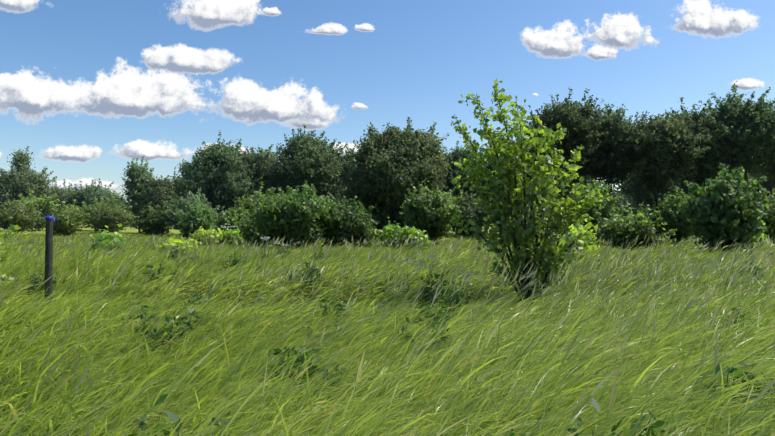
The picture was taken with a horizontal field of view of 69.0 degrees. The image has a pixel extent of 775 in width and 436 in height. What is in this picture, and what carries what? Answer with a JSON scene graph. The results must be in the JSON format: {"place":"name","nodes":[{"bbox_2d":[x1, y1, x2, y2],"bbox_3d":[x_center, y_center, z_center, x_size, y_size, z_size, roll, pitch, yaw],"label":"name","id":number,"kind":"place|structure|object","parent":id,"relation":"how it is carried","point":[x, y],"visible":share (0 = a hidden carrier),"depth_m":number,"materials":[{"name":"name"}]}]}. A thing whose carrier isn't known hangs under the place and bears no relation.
{"place":"outdoors","nodes":[
{"label":"outdoors","id":0,"kind":"place"},
{"bbox_2d":[0,0,47,12],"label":"cloud","id":1,"kind":"structure","parent":0,"point":[18,6],"depth_m":2470.69,"materials":[{"name":"white"}]},
{"bbox_2d":[0,67,104,123],"bbox_3d":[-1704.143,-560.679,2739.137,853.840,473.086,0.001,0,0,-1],"label":"cloud","id":2,"kind":"structure","parent":0,"point":[26,94],"depth_m":2739.03,"materials":[{"name":"white"}]},
{"bbox_2d":[39,145,101,162],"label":"cloud","id":3,"kind":"structure","parent":0,"point":[83,153],"depth_m":2920.50,"materials":[{"name":"white"}]},
{"bbox_2d":[49,178,126,190],"bbox_3d":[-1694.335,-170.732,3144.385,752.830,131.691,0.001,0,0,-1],"label":"cloud","id":4,"kind":"structure","parent":0,"point":[88,182],"depth_m":3144.37,"materials":[{"name":"white"}]},
{"bbox_2d":[122,200,138,228],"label":"bush","id":5,"kind":"object","parent":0,"point":[133,224],"depth_m":122.20,"materials":[{"name":"green plant"}]},
{"bbox_2d":[67,57,228,118],"bbox_3d":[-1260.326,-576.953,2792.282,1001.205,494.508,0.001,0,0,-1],"label":"cloud","id":6,"kind":"structure","parent":0,"point":[131,91],"depth_m":2792.78,"materials":[{"name":"white"}]},
{"bbox_2d":[110,139,193,161],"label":"cloud","id":7,"kind":"structure","parent":0,"point":[139,148],"depth_m":2972.42,"materials":[{"name":"white"}]},
{"bbox_2d":[141,43,239,73],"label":"cloud","id":8,"kind":"structure","parent":0,"point":[180,58],"depth_m":2707.68,"materials":[{"name":"white"}]},
{"bbox_2d":[169,0,262,31],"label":"cloud","id":9,"kind":"structure","parent":0,"point":[206,15],"depth_m":2531.27,"materials":[{"name":"white"}]},
{"bbox_2d":[195,142,249,154],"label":"cloud","id":10,"kind":"structure","parent":0,"point":[243,148],"depth_m":3068.82,"materials":[{"name":"white"}]},
{"bbox_2d":[263,7,280,15],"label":"cloud","id":11,"kind":"structure","parent":0,"point":[274,11],"depth_m":2670.30,"materials":[{"name":"white"}]},
{"bbox_2d":[209,77,343,124],"bbox_3d":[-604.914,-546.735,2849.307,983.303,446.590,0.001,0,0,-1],"label":"cloud","id":12,"kind":"structure","parent":0,"point":[249,102],"depth_m":2849.74,"materials":[{"name":"white"}]},
{"bbox_2d":[282,120,331,129],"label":"cloud","id":13,"kind":"structure","parent":0,"point":[309,125],"depth_m":2897.96,"materials":[{"name":"white"}]},
{"bbox_2d":[307,23,346,34],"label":"cloud","id":14,"kind":"structure","parent":0,"point":[333,29],"depth_m":2585.56,"materials":[{"name":"white"}]},
{"bbox_2d":[333,142,360,155],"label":"cloud","id":15,"kind":"structure","parent":0,"point":[351,145],"depth_m":3126.18,"materials":[{"name":"white"}]},
{"bbox_2d":[352,102,367,109],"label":"cloud","id":16,"kind":"structure","parent":0,"point":[356,105],"depth_m":3262.39,"materials":[{"name":"white"}]},
{"bbox_2d":[355,23,374,31],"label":"cloud","id":17,"kind":"structure","parent":0,"point":[365,27],"depth_m":2633.39,"materials":[{"name":"white"}]},
{"bbox_2d":[0,223,774,313],"bbox_3d":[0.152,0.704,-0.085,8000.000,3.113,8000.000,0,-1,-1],"label":"ground","id":18,"kind":"structure","parent":0,"point":[129,230],"depth_m":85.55,"materials":[{"name":"green plant"}]},
{"bbox_2d":[0,224,20,306],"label":"weed","id":19,"kind":"object","parent":18,"relation":"on","point":[10,230],"visible":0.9,"depth_m":8.98,"materials":[{"name":"green plant"}]},
{"bbox_2d":[0,169,26,208],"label":"tree","id":20,"kind":"object","parent":18,"relation":"on","point":[3,199],"depth_m":83.29,"materials":[{"name":"green plant"}]},
{"bbox_2d":[0,202,38,233],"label":"bush","id":21,"kind":"object","parent":18,"relation":"on","point":[20,216],"depth_m":68.15,"materials":[{"name":"green plant"}]},
{"bbox_2d":[0,146,56,230],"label":"tree","id":22,"kind":"object","parent":18,"relation":"on","point":[24,176],"depth_m":85.75,"materials":[{"name":"green plant"}]},
{"bbox_2d":[4,189,59,231],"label":"bush","id":23,"kind":"object","parent":18,"relation":"on","point":[46,207],"depth_m":79.96,"materials":[{"name":"green plant"}]},
{"bbox_2d":[39,200,89,236],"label":"bush","id":24,"kind":"object","parent":18,"relation":"on","point":[67,219],"depth_m":58.39,"materials":[{"name":"green plant"}]},
{"bbox_2d":[42,178,86,215],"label":"tree","id":25,"kind":"object","parent":18,"relation":"on","point":[61,195],"visible":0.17,"depth_m":91.51,"materials":[{"name":"green plant"}]},
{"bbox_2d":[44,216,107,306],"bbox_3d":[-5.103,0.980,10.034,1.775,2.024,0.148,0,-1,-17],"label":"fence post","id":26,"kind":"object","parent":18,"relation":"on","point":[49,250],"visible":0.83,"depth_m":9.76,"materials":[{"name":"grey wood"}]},
{"bbox_2d":[66,178,130,230],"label":"tree","id":27,"kind":"object","parent":18,"relation":"on","point":[88,195],"depth_m":91.83,"materials":[{"name":"green plant"}]},
{"bbox_2d":[87,202,128,232],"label":"bush","id":28,"kind":"object","parent":18,"relation":"on","point":[108,216],"visible":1,"depth_m":68.45,"materials":[{"name":"green plant"}]},
{"bbox_2d":[77,190,138,232],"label":"bush","id":29,"kind":"object","parent":18,"relation":"on","point":[106,205],"visible":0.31,"depth_m":76.90,"materials":[{"name":"green plant"}]},
{"bbox_2d":[86,224,133,250],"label":"leafy bush","id":30,"kind":"object","parent":18,"relation":"on","point":[105,239],"visible":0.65,"depth_m":29.38,"materials":[{"name":"green plant"}]},
{"bbox_2d":[116,155,154,232],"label":"tree","id":31,"kind":"object","parent":18,"relation":"on","point":[137,176],"depth_m":83.30,"materials":[{"name":"green plant"}]},
{"bbox_2d":[132,201,171,235],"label":"bush","id":32,"kind":"object","parent":18,"relation":"on","point":[151,221],"depth_m":63.46,"materials":[{"name":"green plant"}]},
{"bbox_2d":[139,171,179,231],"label":"tree","id":33,"kind":"object","parent":18,"relation":"on","point":[161,190],"depth_m":82.50,"materials":[{"name":"green plant"}]},
{"bbox_2d":[151,235,202,254],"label":"leafy bush","id":34,"kind":"object","parent":18,"relation":"on","point":[175,241],"visible":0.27,"depth_m":25.62,"materials":[{"name":"green plant"}]},
{"bbox_2d":[161,187,219,232],"bbox_3d":[-22.004,-0.577,63.454,6.227,6.034,7.712,0,-1,-1],"label":"bush","id":35,"kind":"object","parent":18,"relation":"on","point":[178,205],"depth_m":62.63,"materials":[{"name":"green plant"}]},
{"bbox_2d":[171,157,214,200],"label":"tree","id":36,"kind":"object","parent":18,"relation":"on","point":[184,164],"visible":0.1,"depth_m":72.40,"materials":[{"name":"green plant"}]},
{"bbox_2d":[174,200,217,239],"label":"bush","id":37,"kind":"object","parent":18,"relation":"on","point":[196,219],"depth_m":49.06,"materials":[{"name":"green plant"}]},
{"bbox_2d":[189,226,228,245],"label":"leafy bush","id":38,"kind":"object","parent":18,"relation":"on","point":[208,234],"visible":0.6,"depth_m":42.84,"materials":[{"name":"green plant"}]},
{"bbox_2d":[173,132,266,213],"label":"tree","id":39,"kind":"object","parent":18,"relation":"on","point":[206,177],"depth_m":68.68,"materials":[{"name":"green plant"}]},
{"bbox_2d":[208,199,255,233],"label":"bush","id":40,"kind":"object","parent":18,"relation":"on","point":[233,217],"depth_m":56.51,"materials":[{"name":"green plant"}]},
{"bbox_2d":[217,228,247,246],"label":"leafy bush","id":41,"kind":"object","parent":18,"relation":"on","point":[228,234],"depth_m":43.56,"materials":[{"name":"green plant"}]},
{"bbox_2d":[236,197,272,245],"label":"bush","id":42,"kind":"object","parent":18,"relation":"on","point":[247,228],"depth_m":38.83,"materials":[{"name":"green plant"}]},
{"bbox_2d":[235,144,283,196],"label":"tree","id":43,"kind":"object","parent":18,"relation":"on","point":[268,166],"depth_m":72.37,"materials":[{"name":"green plant"}]},
{"bbox_2d":[237,182,285,214],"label":"bush","id":44,"kind":"object","parent":18,"relation":"on","point":[252,199],"visible":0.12,"depth_m":59.95,"materials":[{"name":"green plant"}]},
{"bbox_2d":[249,180,337,249],"bbox_3d":[-5.843,-0.002,35.925,5.637,4.712,5.475,0,-1,-1],"label":"bush","id":45,"kind":"object","parent":18,"relation":"on","point":[308,211],"depth_m":34.46,"materials":[{"name":"green plant"}]},
{"bbox_2d":[262,124,350,203],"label":"tree","id":46,"kind":"object","parent":18,"relation":"on","point":[306,153],"depth_m":69.05,"materials":[{"name":"green plant"}]},
{"bbox_2d":[325,143,357,201],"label":"tree","id":47,"kind":"object","parent":18,"relation":"on","point":[347,155],"visible":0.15,"depth_m":72.84,"materials":[{"name":"green plant"}]},
{"bbox_2d":[220,223,478,301],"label":"wildflowers","id":48,"kind":"object","parent":18,"relation":"on","point":[410,260],"depth_m":12.54,"materials":[{"name":"plant"}]},
{"bbox_2d":[328,192,374,231],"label":"bush","id":49,"kind":"object","parent":18,"relation":"on","point":[340,198],"visible":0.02,"depth_m":63.98,"materials":[{"name":"green plant"}]},
{"bbox_2d":[319,195,385,247],"bbox_3d":[-2.655,0.448,37.727,5.140,4.001,5.064,0,-1,-1],"label":"bush","id":50,"kind":"object","parent":18,"relation":"on","point":[345,219],"depth_m":36.42,"materials":[{"name":"green plant"}]},
{"bbox_2d":[372,202,401,230],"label":"bush","id":51,"kind":"object","parent":18,"relation":"on","point":[383,222],"visible":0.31,"depth_m":61.15,"materials":[{"name":"green plant"}]},
{"bbox_2d":[0,269,774,435],"bbox_3d":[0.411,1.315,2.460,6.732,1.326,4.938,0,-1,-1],"label":"grass","id":52,"kind":"structure","parent":18,"relation":"on","point":[362,425],"depth_m":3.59,"materials":[{"name":"green plant"}]},
{"bbox_2d":[0,237,774,366],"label":"grass seedheads","id":53,"kind":"object","parent":18,"relation":"on","point":[747,266],"depth_m":10.38,"materials":[{"name":"green plant"}]},
{"bbox_2d":[0,283,774,435],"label":"grass seedheads","id":54,"kind":"object","parent":18,"relation":"on","point":[767,388],"depth_m":3.62,"materials":[{"name":"green plant"}]},
{"bbox_2d":[0,234,774,277],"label":"grass seedheads","id":55,"kind":"object","parent":18,"relation":"on","point":[68,243],"depth_m":23.48,"materials":[{"name":"green plant"}]},
{"bbox_2d":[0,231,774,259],"bbox_3d":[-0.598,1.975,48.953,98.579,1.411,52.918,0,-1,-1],"label":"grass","id":56,"kind":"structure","parent":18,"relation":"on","point":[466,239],"depth_m":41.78,"materials":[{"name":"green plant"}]},
{"bbox_2d":[375,217,407,248],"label":"leafy bush","id":57,"kind":"object","parent":18,"relation":"on","point":[391,232],"depth_m":39.46,"materials":[{"name":"green plant"}]},
{"bbox_2d":[336,117,453,228],"bbox_3d":[1.070,-4.151,61.757,13.124,13.359,13.724,0,-1,-1],"label":"tree","id":58,"kind":"object","parent":18,"relation":"on","point":[410,157],"depth_m":58.95,"materials":[{"name":"green plant"}]},
{"bbox_2d":[22,241,774,435],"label":"weeds","id":59,"kind":"object","parent":18,"relation":"on","point":[440,315],"depth_m":6.49,"materials":[{"name":"green plant"}]},
{"bbox_2d":[389,206,409,227],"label":"bush","id":60,"kind":"object","parent":18,"relation":"on","point":[397,217],"visible":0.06,"depth_m":60.22,"materials":[{"name":"green plant"}]},
{"bbox_2d":[395,226,435,250],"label":"leafy bush","id":61,"kind":"object","parent":18,"relation":"on","point":[407,232],"visible":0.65,"depth_m":37.52,"materials":[{"name":"green plant"}]},
{"bbox_2d":[398,184,462,245],"bbox_3d":[3.236,-0.012,41.970,4.940,5.132,5.073,0,-1,-1],"label":"bush","id":62,"kind":"object","parent":18,"relation":"on","point":[423,213],"depth_m":41.07,"materials":[{"name":"green plant"}]},
{"bbox_2d":[439,141,497,206],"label":"tree","id":63,"kind":"object","parent":18,"relation":"on","point":[457,154],"depth_m":69.70,"materials":[{"name":"green plant"}]},
{"bbox_2d":[450,187,495,237],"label":"bush","id":64,"kind":"object","parent":18,"relation":"on","point":[468,209],"depth_m":60.69,"materials":[{"name":"green plant"}]},
{"bbox_2d":[488,198,538,233],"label":"bush","id":65,"kind":"object","parent":18,"relation":"on","point":[501,204],"visible":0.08,"depth_m":65.95,"materials":[{"name":"green plant"}]},
{"bbox_2d":[484,136,557,206],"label":"tree","id":66,"kind":"object","parent":18,"relation":"on","point":[493,174],"depth_m":68.58,"materials":[{"name":"green plant"}]},
{"bbox_2d":[441,79,608,302],"bbox_3d":[3.046,-0.427,12.501,3.485,5.367,2.298,0,-1,19],"label":"young tree","id":67,"kind":"object","parent":18,"relation":"on","point":[509,152],"depth_m":12.33,"materials":[{"name":"green plant"}]},
{"bbox_2d":[523,201,567,245],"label":"bush","id":68,"kind":"object","parent":18,"relation":"on","point":[553,219],"visible":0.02,"depth_m":39.32,"materials":[{"name":"green plant"}]},
{"bbox_2d":[515,86,615,199],"bbox_3d":[19.717,-5.798,62.701,11.073,16.565,11.320,0,-1,-1],"label":"tree","id":69,"kind":"object","parent":18,"relation":"on","point":[582,123],"depth_m":59.87,"materials":[{"name":"green plant"}]},
{"bbox_2d":[537,220,597,261],"bbox_3d":[7.009,0.967,21.917,2.305,1.834,2.651,0,-1,-1],"label":"leafy bush","id":70,"kind":"object","parent":18,"relation":"on","point":[573,229],"visible":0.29,"depth_m":21.47,"materials":[{"name":"green plant"}]},
{"bbox_2d":[548,172,607,200],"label":"bush","id":71,"kind":"object","parent":18,"relation":"on","point":[588,180],"depth_m":77.70,"materials":[{"name":"green plant"}]},
{"bbox_2d":[564,176,620,243],"bbox_3d":[16.036,-0.435,45.015,4.762,5.826,4.505,0,-1,-1],"label":"bush","id":72,"kind":"object","parent":18,"relation":"on","point":[606,211],"depth_m":43.82,"materials":[{"name":"green plant"}]},
{"bbox_2d":[583,101,650,195],"bbox_3d":[26.076,-5.273,64.239,10.884,15.658,10.911,0,-1,-1],"label":"tree","id":73,"kind":"object","parent":18,"relation":"on","point":[619,169],"depth_m":61.89,"materials":[{"name":"green plant"}]},
{"bbox_2d":[599,183,639,212],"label":"bush","id":74,"kind":"object","parent":18,"relation":"on","point":[621,198],"visible":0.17,"depth_m":125.02,"materials":[{"name":"green plant"}]},
{"bbox_2d":[611,198,655,219],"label":"bush","id":75,"kind":"object","parent":18,"relation":"on","point":[633,211],"visible":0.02,"depth_m":58.77,"materials":[{"name":"green plant"}]},
{"bbox_2d":[593,203,676,250],"bbox_3d":[12.973,0.656,30.414,3.936,3.059,3.839,0,-1,-1],"label":"bush","id":76,"kind":"object","parent":18,"relation":"on","point":[630,227],"depth_m":29.53,"materials":[{"name":"green plant"}]},
{"bbox_2d":[634,193,665,236],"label":"bush","id":77,"kind":"object","parent":18,"relation":"on","point":[651,210],"depth_m":63.95,"materials":[{"name":"green plant"}]},
{"bbox_2d":[615,168,707,211],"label":"tree","id":78,"kind":"object","parent":18,"relation":"on","point":[635,193],"depth_m":79.72,"materials":[{"name":"green plant"}]},
{"bbox_2d":[618,109,710,236],"bbox_3d":[29.397,-4.521,60.705,9.933,14.204,9.478,0,-1,-1],"label":"tree","id":79,"kind":"object","parent":18,"relation":"on","point":[660,137],"depth_m":58.39,"materials":[{"name":"green plant"}]},
{"bbox_2d":[652,186,695,243],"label":"bush","id":80,"kind":"object","parent":18,"relation":"on","point":[669,215],"depth_m":44.57,"materials":[{"name":"green plant"}]},
{"bbox_2d":[669,97,742,237],"bbox_3d":[34.573,-5.369,62.664,9.848,15.749,10.148,0,-1,-1],"label":"tree","id":81,"kind":"object","parent":18,"relation":"on","point":[701,119],"depth_m":59.88,"materials":[{"name":"green plant"}]},
{"bbox_2d":[671,171,753,195],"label":"bush","id":82,"kind":"object","parent":18,"relation":"on","point":[688,193],"visible":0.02,"depth_m":78.07,"materials":[{"name":"green plant"}]},
{"bbox_2d":[675,163,772,253],"bbox_3d":[15.565,-0.211,26.385,3.912,4.504,4.202,0,-1,-1],"label":"bush","id":83,"kind":"object","parent":18,"relation":"on","point":[713,210],"depth_m":25.46,"materials":[{"name":"green plant"}]},
{"bbox_2d":[700,81,774,190],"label":"tree","id":84,"kind":"object","parent":18,"relation":"on","point":[754,135],"depth_m":58.77,"materials":[{"name":"green plant"}]},
{"bbox_2d":[745,223,774,249],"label":"leafy bush","id":85,"kind":"object","parent":18,"relation":"on","point":[766,241],"visible":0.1,"depth_m":29.52,"materials":[{"name":"green plant"}]},
{"bbox_2d":[748,171,774,197],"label":"bush","id":86,"kind":"object","parent":18,"relation":"on","point":[768,185],"visible":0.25,"depth_m":79.25,"materials":[{"name":"green plant"}]},
{"bbox_2d":[752,155,774,187],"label":"tree","id":87,"kind":"object","parent":18,"relation":"on","point":[771,172],"visible":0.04,"depth_m":62.42,"materials":[{"name":"green plant"}]},
{"bbox_2d":[758,185,774,243],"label":"bush","id":88,"kind":"object","parent":18,"relation":"on","point":[768,218],"visible":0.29,"depth_m":39.23,"materials":[{"name":"green plant"}]},
{"bbox_2d":[0,0,774,201],"label":"sky","id":89,"kind":"structure","parent":0,"point":[417,62],"materials":[{"name":"blue"}]},
{"bbox_2d":[521,20,585,57],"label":"cloud","id":90,"kind":"structure","parent":0,"point":[561,41],"depth_m":3328.66,"materials":[{"name":"white"}]},
{"bbox_2d":[586,44,617,59],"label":"cloud","id":91,"kind":"structure","parent":0,"point":[597,52],"depth_m":3424.21,"materials":[{"name":"white"}]},
{"bbox_2d":[577,13,658,56],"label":"cloud","id":92,"kind":"structure","parent":0,"point":[626,32],"depth_m":3381.10,"materials":[{"name":"white"}]},
{"bbox_2d":[672,0,757,37],"bbox_3d":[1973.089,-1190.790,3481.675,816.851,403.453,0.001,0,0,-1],"label":"cloud","id":93,"kind":"structure","parent":0,"point":[702,17],"depth_m":3482.19,"materials":[{"name":"white"}]},
{"bbox_2d":[730,78,763,89],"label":"cloud","id":94,"kind":"structure","parent":0,"point":[747,83],"depth_m":3531.97,"materials":[{"name":"white"}]}
]}

